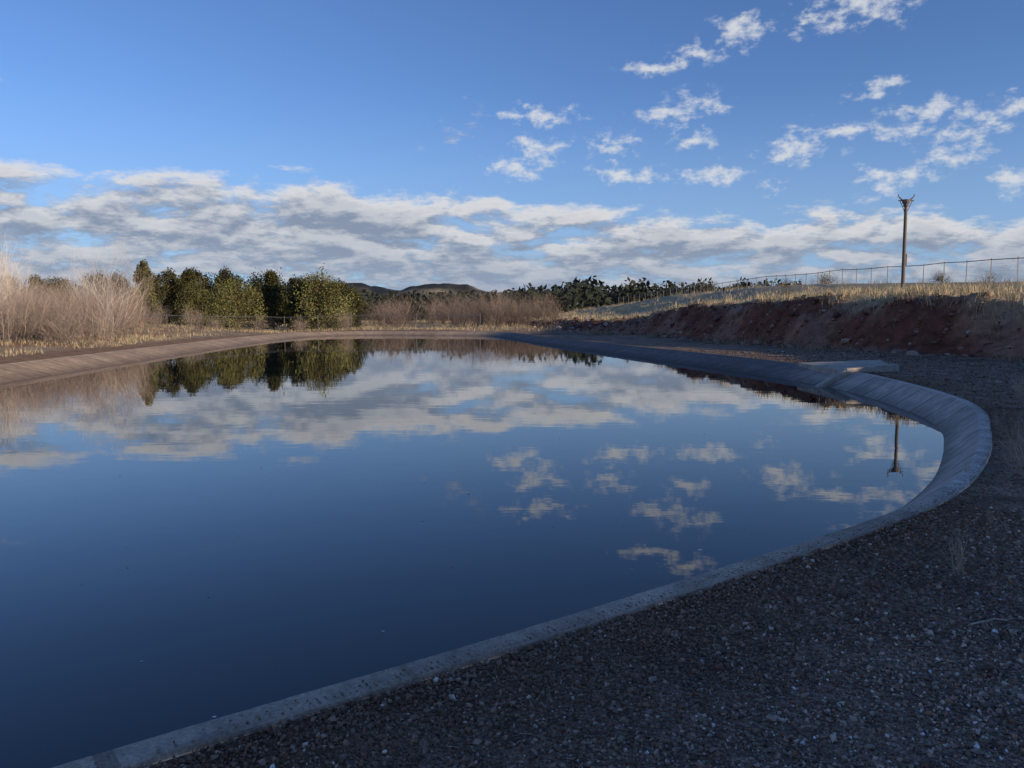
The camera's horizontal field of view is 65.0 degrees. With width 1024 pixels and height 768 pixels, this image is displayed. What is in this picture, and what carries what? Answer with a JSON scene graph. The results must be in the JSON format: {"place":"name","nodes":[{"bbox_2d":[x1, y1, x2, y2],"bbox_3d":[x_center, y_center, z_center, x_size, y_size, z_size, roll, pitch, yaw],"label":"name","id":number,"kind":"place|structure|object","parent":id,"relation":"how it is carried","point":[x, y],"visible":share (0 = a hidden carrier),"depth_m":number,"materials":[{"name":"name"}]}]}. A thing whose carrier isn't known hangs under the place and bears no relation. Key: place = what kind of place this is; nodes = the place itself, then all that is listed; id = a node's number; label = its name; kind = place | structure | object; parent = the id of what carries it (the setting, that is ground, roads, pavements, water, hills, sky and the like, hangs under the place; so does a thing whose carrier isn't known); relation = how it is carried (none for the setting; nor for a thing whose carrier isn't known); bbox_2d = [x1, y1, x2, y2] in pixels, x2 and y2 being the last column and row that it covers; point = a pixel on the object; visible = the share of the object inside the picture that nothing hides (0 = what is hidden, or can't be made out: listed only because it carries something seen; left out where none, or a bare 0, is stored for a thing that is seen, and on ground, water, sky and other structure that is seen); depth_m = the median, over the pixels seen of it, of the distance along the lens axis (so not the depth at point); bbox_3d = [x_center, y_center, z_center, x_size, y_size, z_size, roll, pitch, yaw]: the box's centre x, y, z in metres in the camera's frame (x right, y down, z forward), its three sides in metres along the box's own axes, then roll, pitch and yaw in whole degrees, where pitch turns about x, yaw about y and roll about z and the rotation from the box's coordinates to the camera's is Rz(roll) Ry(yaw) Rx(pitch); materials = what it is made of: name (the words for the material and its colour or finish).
{"place":"outdoors","nodes":[
{"label":"outdoors","id":0,"kind":"place"},
{"bbox_2d":[0,335,943,767],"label":"water","id":1,"kind":"structure","parent":0,"point":[414,497],"depth_m":9.15,"materials":[{"name":"blue liquid"}]},
{"bbox_2d":[0,282,1023,767],"bbox_3d":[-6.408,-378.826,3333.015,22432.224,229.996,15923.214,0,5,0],"label":"ground","id":2,"kind":"structure","parent":0,"point":[932,326],"depth_m":4.71,"materials":[{"name":"gravel"}]},
{"bbox_2d":[0,242,21,337],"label":"bare sapling","id":3,"kind":"object","parent":2,"relation":"on","point":[7,288],"visible":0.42,"depth_m":51.50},
{"bbox_2d":[0,250,28,315],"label":"bare sapling","id":4,"kind":"object","parent":2,"relation":"on","point":[6,277],"visible":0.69,"depth_m":52.39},
{"bbox_2d":[0,240,37,303],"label":"bare sapling","id":5,"kind":"object","parent":2,"relation":"on","point":[10,275],"visible":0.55,"depth_m":53.82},
{"bbox_2d":[0,230,38,303],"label":"bare sapling","id":6,"kind":"object","parent":2,"relation":"on","point":[9,267],"visible":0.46,"depth_m":70.11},
{"bbox_2d":[0,275,39,339],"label":"bare shrub","id":7,"kind":"object","parent":2,"relation":"on","point":[14,303],"visible":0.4,"depth_m":48.86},
{"bbox_2d":[0,231,54,332],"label":"bare sapling","id":8,"kind":"object","parent":2,"relation":"on","point":[22,285],"visible":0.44,"depth_m":64.37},
{"bbox_2d":[0,284,55,341],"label":"bare shrub","id":9,"kind":"object","parent":2,"relation":"on","point":[15,327],"visible":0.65,"depth_m":47.93,"materials":[{"name":"plant"}]},
{"bbox_2d":[0,261,55,339],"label":"bare shrub","id":10,"kind":"object","parent":2,"relation":"on","point":[20,306],"visible":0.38,"depth_m":49.73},
{"bbox_2d":[13,273,52,304],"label":"juniper tree","id":11,"kind":"object","parent":2,"relation":"on","point":[36,279],"visible":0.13,"depth_m":133.23,"materials":[{"name":"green plant"}]},
{"bbox_2d":[0,266,72,342],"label":"bare shrub","id":12,"kind":"object","parent":2,"relation":"on","point":[6,320],"visible":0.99,"depth_m":46.19,"materials":[{"name":"plant"}]},
{"bbox_2d":[2,274,72,336],"bbox_3d":[-32.307,-5.742,53.559,5.048,5.449,5.611,1,5,7],"label":"bare shrub","id":13,"kind":"object","parent":2,"relation":"on","point":[20,300],"visible":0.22,"depth_m":53.14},
{"bbox_2d":[4,296,82,342],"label":"bare shrub","id":14,"kind":"object","parent":2,"relation":"on","point":[38,324],"visible":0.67,"depth_m":48.42,"materials":[{"name":"plant"}]},
{"bbox_2d":[5,269,84,339],"bbox_3d":[-30.305,-5.531,52.283,4.955,5.346,5.481,3,6,31],"label":"bare shrub","id":15,"kind":"object","parent":2,"relation":"on","point":[43,298],"visible":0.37,"depth_m":52.18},
{"bbox_2d":[13,274,87,337],"bbox_3d":[-31.487,-5.457,54.576,6.945,4.742,6.247,3,6,33],"label":"bare shrub","id":16,"kind":"object","parent":2,"relation":"on","point":[50,303],"visible":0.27,"depth_m":53.84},
{"bbox_2d":[1,292,103,340],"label":"bare shrub","id":17,"kind":"object","parent":2,"relation":"on","point":[42,320],"visible":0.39,"depth_m":49.87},
{"bbox_2d":[7,266,100,342],"bbox_3d":[-27.940,-4.999,49.003,5.049,5.074,4.565,0,5,1],"label":"bare shrub","id":18,"kind":"object","parent":2,"relation":"on","point":[54,310],"visible":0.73,"depth_m":48.63,"materials":[{"name":"plant"}]},
{"bbox_2d":[31,275,77,306],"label":"juniper tree","id":19,"kind":"object","parent":2,"relation":"on","point":[60,283],"visible":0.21,"depth_m":125.13,"materials":[{"name":"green plant"}]},
{"bbox_2d":[18,302,104,345],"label":"bare shrub","id":20,"kind":"object","parent":2,"relation":"on","point":[60,335],"visible":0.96,"depth_m":45.86,"materials":[{"name":"plant"}]},
{"bbox_2d":[7,279,121,341],"bbox_3d":[-28.084,-4.762,49.324,6.820,4.438,5.578,2,5,18],"label":"bare shrub","id":21,"kind":"object","parent":2,"relation":"on","point":[48,314],"visible":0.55,"depth_m":49.47,"materials":[{"name":"plant"}]},
{"bbox_2d":[34,277,97,337],"bbox_3d":[-31.131,-5.548,55.925,4.847,4.810,5.926,-4,6,-38],"label":"bare shrub","id":22,"kind":"object","parent":2,"relation":"on","point":[71,302],"visible":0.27,"depth_m":55.39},
{"bbox_2d":[37,299,104,338],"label":"bare shrub","id":23,"kind":"object","parent":2,"relation":"on","point":[75,317],"visible":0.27,"depth_m":53.94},
{"bbox_2d":[36,251,114,335],"bbox_3d":[-31.734,-7.447,59.255,5.480,7.971,4.342,2,5,22],"label":"bare sapling","id":24,"kind":"object","parent":2,"relation":"on","point":[77,286],"visible":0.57,"depth_m":59.65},
{"bbox_2d":[22,267,131,337],"bbox_3d":[-30.319,-6.093,56.554,5.661,5.881,6.293,4,6,37],"label":"bare shrub","id":25,"kind":"object","parent":2,"relation":"on","point":[75,300],"visible":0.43,"depth_m":56.65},
{"bbox_2d":[40,265,126,317],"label":"bare shrub","id":26,"kind":"object","parent":2,"relation":"on","point":[83,293],"visible":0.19,"depth_m":65.24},
{"bbox_2d":[68,270,108,324],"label":"juniper tree","id":27,"kind":"object","parent":2,"relation":"on","point":[97,273],"visible":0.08,"depth_m":125.52,"materials":[{"name":"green plant"}]},
{"bbox_2d":[66,282,112,341],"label":"bare shrub","id":28,"kind":"object","parent":2,"relation":"on","point":[91,304],"visible":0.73,"depth_m":51.58,"materials":[{"name":"plant"}]},
{"bbox_2d":[25,294,154,344],"bbox_3d":[-25.184,-3.914,47.492,6.185,3.311,7.563,3,6,29],"label":"bare shrub","id":29,"kind":"object","parent":2,"relation":"on","point":[104,336],"visible":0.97,"depth_m":48.09,"materials":[{"name":"plant"}]},
{"bbox_2d":[63,243,120,336],"bbox_3d":[-30.610,-7.198,58.463,5.948,7.803,5.500,1,5,12],"label":"bare sapling","id":30,"kind":"object","parent":2,"relation":"on","point":[107,288],"visible":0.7,"depth_m":58.60,"materials":[{"name":"plant"}]},
{"bbox_2d":[88,270,130,321],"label":"juniper tree","id":31,"kind":"object","parent":2,"relation":"on","point":[119,280],"visible":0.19,"depth_m":113.97,"materials":[{"name":"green plant"}]},
{"bbox_2d":[57,222,162,337],"bbox_3d":[-29.431,-7.882,59.432,6.365,9.030,6.883,0,5,-2],"label":"bare sapling","id":32,"kind":"object","parent":2,"relation":"on","point":[121,295],"visible":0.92,"depth_m":59.50,"materials":[{"name":"plant"}]},
{"bbox_2d":[71,254,151,332],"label":"bare shrub","id":33,"kind":"object","parent":2,"relation":"on","point":[115,292],"visible":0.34,"depth_m":68.85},
{"bbox_2d":[60,263,163,333],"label":"bare shrub","id":34,"kind":"object","parent":2,"relation":"on","point":[125,303],"visible":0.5,"depth_m":65.17,"materials":[{"name":"plant"}]},
{"bbox_2d":[65,254,171,330],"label":"bare shrub","id":35,"kind":"object","parent":2,"relation":"on","point":[126,293],"visible":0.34,"depth_m":69.25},
{"bbox_2d":[80,291,157,337],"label":"bare shrub","id":36,"kind":"object","parent":2,"relation":"on","point":[126,330],"visible":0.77,"depth_m":58.95,"materials":[{"name":"plant"}]},
{"bbox_2d":[95,270,162,334],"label":"bare shrub","id":37,"kind":"object","parent":2,"relation":"on","point":[136,321],"visible":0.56,"depth_m":66.65,"materials":[{"name":"plant"}]},
{"bbox_2d":[95,297,178,328],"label":"bare shrub","id":38,"kind":"object","parent":2,"relation":"on","point":[142,312],"visible":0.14,"depth_m":80.18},
{"bbox_2d":[128,259,161,324],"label":"juniper tree","id":39,"kind":"object","parent":2,"relation":"on","point":[144,271],"visible":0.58,"depth_m":100.52,"materials":[{"name":"green plant"}]},
{"bbox_2d":[144,302,170,327],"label":"bare shrub","id":40,"kind":"object","parent":2,"relation":"on","point":[164,312],"visible":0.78,"depth_m":85.34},
{"bbox_2d":[147,267,189,324],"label":"juniper tree","id":41,"kind":"object","parent":2,"relation":"on","point":[171,284],"visible":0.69,"depth_m":104.17,"materials":[{"name":"green plant"}]},
{"bbox_2d":[163,267,209,325],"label":"juniper tree","id":42,"kind":"object","parent":2,"relation":"on","point":[188,275],"visible":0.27,"depth_m":107.15,"materials":[{"name":"green plant"}]},
{"bbox_2d":[168,267,214,322],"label":"juniper tree","id":43,"kind":"object","parent":2,"relation":"on","point":[197,273],"visible":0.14,"depth_m":130.07,"materials":[{"name":"green plant"}]},
{"bbox_2d":[178,304,207,330],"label":"bare shrub","id":44,"kind":"object","parent":2,"relation":"on","point":[191,325],"visible":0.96,"depth_m":86.28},
{"bbox_2d":[188,308,206,329],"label":"bare shrub","id":45,"kind":"object","parent":2,"relation":"on","point":[201,324],"visible":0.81,"depth_m":88.73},
{"bbox_2d":[173,274,222,326],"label":"juniper tree","id":46,"kind":"object","parent":2,"relation":"on","point":[196,299],"visible":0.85,"depth_m":102.17,"materials":[{"name":"green plant"}]},
{"bbox_2d":[205,266,254,324],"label":"juniper tree","id":47,"kind":"object","parent":2,"relation":"on","point":[225,270],"visible":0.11,"depth_m":129.40,"materials":[{"name":"green plant"}]},
{"bbox_2d":[206,272,257,327],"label":"juniper tree","id":48,"kind":"object","parent":2,"relation":"on","point":[217,279],"visible":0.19,"depth_m":113.97,"materials":[{"name":"green plant"}]},
{"bbox_2d":[202,276,267,329],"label":"juniper tree","id":49,"kind":"object","parent":2,"relation":"on","point":[234,304],"visible":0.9,"depth_m":103.90,"materials":[{"name":"green plant"}]},
{"bbox_2d":[0,313,480,342],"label":"chain link fence","id":50,"kind":"object","parent":2,"relation":"on","point":[166,315],"visible":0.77,"depth_m":89.14,"materials":[{"name":"metal"}]},
{"bbox_2d":[240,272,279,326],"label":"juniper tree","id":51,"kind":"object","parent":2,"relation":"on","point":[258,284],"visible":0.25,"depth_m":132.54,"materials":[{"name":"green plant"}]},
{"bbox_2d":[247,267,293,329],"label":"juniper tree","id":52,"kind":"object","parent":2,"relation":"on","point":[270,290],"visible":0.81,"depth_m":113.93,"materials":[{"name":"green plant"}]},
{"bbox_2d":[0,318,574,356],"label":"verge grass","id":53,"kind":"structure","parent":2,"relation":"on","point":[249,330],"depth_m":92.27,"materials":[{"name":"plant"}]},
{"bbox_2d":[276,274,312,328],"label":"juniper tree","id":54,"kind":"object","parent":2,"relation":"on","point":[294,301],"visible":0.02,"depth_m":121.74,"materials":[{"name":"green plant"}]},
{"bbox_2d":[275,276,322,329],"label":"juniper tree","id":55,"kind":"object","parent":2,"relation":"on","point":[289,295],"visible":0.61,"depth_m":110.28,"materials":[{"name":"green plant"}]},
{"bbox_2d":[303,285,334,328],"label":"juniper tree","id":56,"kind":"object","parent":2,"relation":"on","point":[321,313],"visible":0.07,"depth_m":117.84,"materials":[{"name":"green plant"}]},
{"bbox_2d":[290,266,358,329],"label":"juniper tree","id":57,"kind":"object","parent":2,"relation":"on","point":[324,287],"visible":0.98,"depth_m":107.12,"materials":[{"name":"green plant"}]},
{"bbox_2d":[326,278,364,327],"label":"juniper tree","id":58,"kind":"object","parent":2,"relation":"on","point":[341,282],"visible":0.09,"depth_m":133.60,"materials":[{"name":"green plant"}]},
{"bbox_2d":[338,310,355,329],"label":"bare shrub","id":59,"kind":"object","parent":2,"relation":"on","point":[346,321],"visible":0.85,"depth_m":104.01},
{"bbox_2d":[328,286,370,328],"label":"juniper tree","id":60,"kind":"object","parent":2,"relation":"on","point":[355,302],"visible":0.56,"depth_m":118.45,"materials":[{"name":"green plant"}]},
{"bbox_2d":[365,303,389,327],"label":"bare shrub","id":61,"kind":"object","parent":2,"relation":"on","point":[373,318],"visible":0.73,"depth_m":123.15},
{"bbox_2d":[376,305,393,326],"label":"bare shrub","id":62,"kind":"object","parent":2,"relation":"on","point":[383,316],"visible":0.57,"depth_m":124.09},
{"bbox_2d":[366,296,414,327],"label":"bare tree","id":63,"kind":"object","parent":2,"relation":"on","point":[390,315],"visible":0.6,"depth_m":117.01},
{"bbox_2d":[374,296,410,319],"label":"bare tree","id":64,"kind":"object","parent":2,"relation":"on","point":[395,306],"visible":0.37,"depth_m":171.15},
{"bbox_2d":[379,299,417,325],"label":"bare tree","id":65,"kind":"object","parent":2,"relation":"on","point":[399,311],"visible":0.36,"depth_m":157.32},
{"bbox_2d":[372,289,433,328],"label":"bush","id":66,"kind":"object","parent":2,"relation":"on","point":[409,315],"visible":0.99,"depth_m":113.26,"materials":[{"name":"plant"}]},
{"bbox_2d":[28,275,805,321],"bbox_3d":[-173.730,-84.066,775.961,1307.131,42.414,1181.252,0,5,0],"label":"distant trees","id":67,"kind":"object","parent":2,"relation":"on","point":[588,294],"visible":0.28,"depth_m":307.68,"materials":[{"name":"green plant"}]},
{"bbox_2d":[419,305,437,325],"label":"bare tree","id":68,"kind":"object","parent":2,"relation":"on","point":[430,317],"visible":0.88,"depth_m":155.09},
{"bbox_2d":[421,288,450,322],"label":"bare tree","id":69,"kind":"object","parent":2,"relation":"on","point":[433,308],"visible":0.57,"depth_m":172.38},
{"bbox_2d":[430,298,450,325],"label":"bare tree","id":70,"kind":"object","parent":2,"relation":"on","point":[443,316],"visible":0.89,"depth_m":147.25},
{"bbox_2d":[441,296,464,324],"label":"bare tree","id":71,"kind":"object","parent":2,"relation":"on","point":[454,307],"visible":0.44,"depth_m":148.10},
{"bbox_2d":[439,290,474,325],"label":"bare tree","id":72,"kind":"object","parent":2,"relation":"on","point":[459,308],"visible":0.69,"depth_m":137.32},
{"bbox_2d":[442,293,490,326],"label":"bare tree","id":73,"kind":"object","parent":2,"relation":"on","point":[451,313],"visible":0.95,"depth_m":119.73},
{"bbox_2d":[455,294,488,326],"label":"bare tree","id":74,"kind":"object","parent":2,"relation":"on","point":[479,306],"visible":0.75,"depth_m":123.85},
{"bbox_2d":[464,291,495,324],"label":"bare tree","id":75,"kind":"object","parent":2,"relation":"on","point":[481,313],"visible":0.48,"depth_m":126.21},
{"bbox_2d":[469,287,513,326],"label":"bush","id":76,"kind":"object","parent":2,"relation":"on","point":[483,316],"visible":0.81,"depth_m":121.66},
{"bbox_2d":[0,331,991,767],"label":"concrete pond wall","id":77,"kind":"structure","parent":2,"relation":"on","point":[962,425],"depth_m":7.38,"materials":[{"name":"concrete"}]},
{"bbox_2d":[94,389,991,767],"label":"kerb grit","id":78,"kind":"object","parent":77,"relation":"on","point":[604,611],"visible":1,"depth_m":4.61,"materials":[{"name":"gravel"}]},
{"bbox_2d":[484,287,509,323],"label":"bare tree","id":79,"kind":"object","parent":2,"relation":"on","point":[495,305],"visible":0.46,"depth_m":140.82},
{"bbox_2d":[482,294,519,326],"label":"bare tree","id":80,"kind":"object","parent":2,"relation":"on","point":[500,317],"visible":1,"depth_m":115.41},
{"bbox_2d":[484,283,524,322],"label":"bare tree","id":81,"kind":"object","parent":2,"relation":"on","point":[505,303],"visible":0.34,"depth_m":158.25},
{"bbox_2d":[490,291,525,324],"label":"bare tree","id":82,"kind":"object","parent":2,"relation":"on","point":[511,309],"visible":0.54,"depth_m":130.47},
{"bbox_2d":[499,298,535,325],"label":"bare tree","id":83,"kind":"object","parent":2,"relation":"on","point":[515,318],"visible":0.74,"depth_m":122.06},
{"bbox_2d":[510,291,539,322],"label":"bare tree","id":84,"kind":"object","parent":2,"relation":"on","point":[526,307],"visible":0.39,"depth_m":163.41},
{"bbox_2d":[509,293,543,326],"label":"bare tree","id":85,"kind":"object","parent":2,"relation":"on","point":[527,312],"visible":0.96,"depth_m":120.55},
{"bbox_2d":[524,292,545,319],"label":"bare tree","id":86,"kind":"object","parent":2,"relation":"on","point":[533,306],"visible":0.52,"depth_m":146.95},
{"bbox_2d":[526,293,554,319],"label":"bare tree","id":87,"kind":"object","parent":2,"relation":"on","point":[542,307],"visible":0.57,"depth_m":143.10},
{"bbox_2d":[528,288,567,325],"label":"bush","id":88,"kind":"object","parent":2,"relation":"on","point":[543,315],"visible":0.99,"depth_m":119.67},
{"bbox_2d":[694,281,718,291],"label":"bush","id":89,"kind":"object","parent":2,"relation":"on","point":[704,289],"visible":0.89,"depth_m":241.21,"materials":[{"name":"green plant"}]},
{"bbox_2d":[445,292,1023,361],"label":"dry grass","id":90,"kind":"structure","parent":2,"relation":"on","point":[728,342],"depth_m":50.37,"materials":[{"name":"plant"}]},
{"bbox_2d":[449,492,1023,766],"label":"stick litter","id":91,"kind":"object","parent":2,"relation":"on","point":[833,659],"visible":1,"depth_m":4.04,"materials":[{"name":"wood"}]},
{"bbox_2d":[466,292,1023,359],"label":"bank rocks","id":92,"kind":"object","parent":2,"relation":"on","point":[735,312],"visible":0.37,"depth_m":50.99,"materials":[{"name":"stone"}]},
{"bbox_2d":[482,277,1023,327],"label":"dry grass","id":93,"kind":"structure","parent":2,"relation":"on","point":[963,289],"depth_m":53.64,"materials":[{"name":"plant"}]},
{"bbox_2d":[779,278,793,287],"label":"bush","id":94,"kind":"object","parent":2,"relation":"on","point":[784,283],"visible":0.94,"depth_m":128.21,"materials":[{"name":"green plant"}]},
{"bbox_2d":[620,257,1023,302],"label":"chain link fence","id":95,"kind":"object","parent":2,"relation":"on","point":[944,262],"visible":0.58,"depth_m":164.70,"materials":[{"name":"metal"}]},
{"bbox_2d":[813,268,840,283],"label":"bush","id":96,"kind":"object","parent":2,"relation":"on","point":[825,277],"visible":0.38,"depth_m":211.85,"materials":[{"name":"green plant"}]},
{"bbox_2d":[798,360,898,386],"bbox_3d":[10.918,-0.185,26.203,4.154,1.075,4.455,0,5,0],"label":"concrete spillway","id":97,"kind":"object","parent":2,"relation":"on","point":[838,370],"visible":0.52,"depth_m":25.22,"materials":[{"name":"concrete"}]},
{"bbox_2d":[689,350,1023,528],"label":"gravel scatter","id":98,"kind":"object","parent":2,"relation":"on","point":[924,385],"visible":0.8,"depth_m":23.19,"materials":[{"name":"gravel"}]},
{"bbox_2d":[898,194,914,286],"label":"utility pole","id":99,"kind":"object","parent":2,"relation":"on","point":[905,202],"visible":0.96,"depth_m":79.39,"materials":[{"name":"brown wood"}]},
{"bbox_2d":[926,271,947,282],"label":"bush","id":100,"kind":"object","parent":2,"relation":"on","point":[938,278],"visible":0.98,"depth_m":108.58,"materials":[{"name":"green plant"}]},
{"bbox_2d":[944,523,971,576],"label":"dry weed","id":101,"kind":"object","parent":2,"relation":"on","point":[960,562],"visible":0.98,"depth_m":5.31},
{"bbox_2d":[975,270,1007,281],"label":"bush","id":102,"kind":"object","parent":2,"relation":"on","point":[989,277],"visible":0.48,"depth_m":187.38,"materials":[{"name":"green plant"}]},
{"bbox_2d":[989,398,1023,479],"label":"twiggy weed","id":103,"kind":"object","parent":2,"relation":"on","point":[1014,448],"visible":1,"depth_m":8.25,"materials":[{"name":"plant"}]},
{"bbox_2d":[993,408,1023,458],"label":"twiggy weed","id":104,"kind":"object","parent":2,"relation":"on","point":[1012,431],"visible":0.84,"depth_m":9.48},
{"bbox_2d":[1008,369,1023,398],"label":"twiggy weed","id":105,"kind":"object","parent":2,"relation":"on","point":[1019,386],"visible":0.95,"depth_m":16.67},
{"bbox_2d":[0,0,1023,291],"label":"sky","id":106,"kind":"structure","parent":0,"point":[389,144],"materials":[{"name":"blue"}]},
{"bbox_2d":[138,473,1023,767],"bbox_3d":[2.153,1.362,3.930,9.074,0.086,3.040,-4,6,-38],"label":"gravel","id":107,"kind":"structure","parent":0,"point":[329,717],"depth_m":3.78,"materials":[{"name":"gravel"}]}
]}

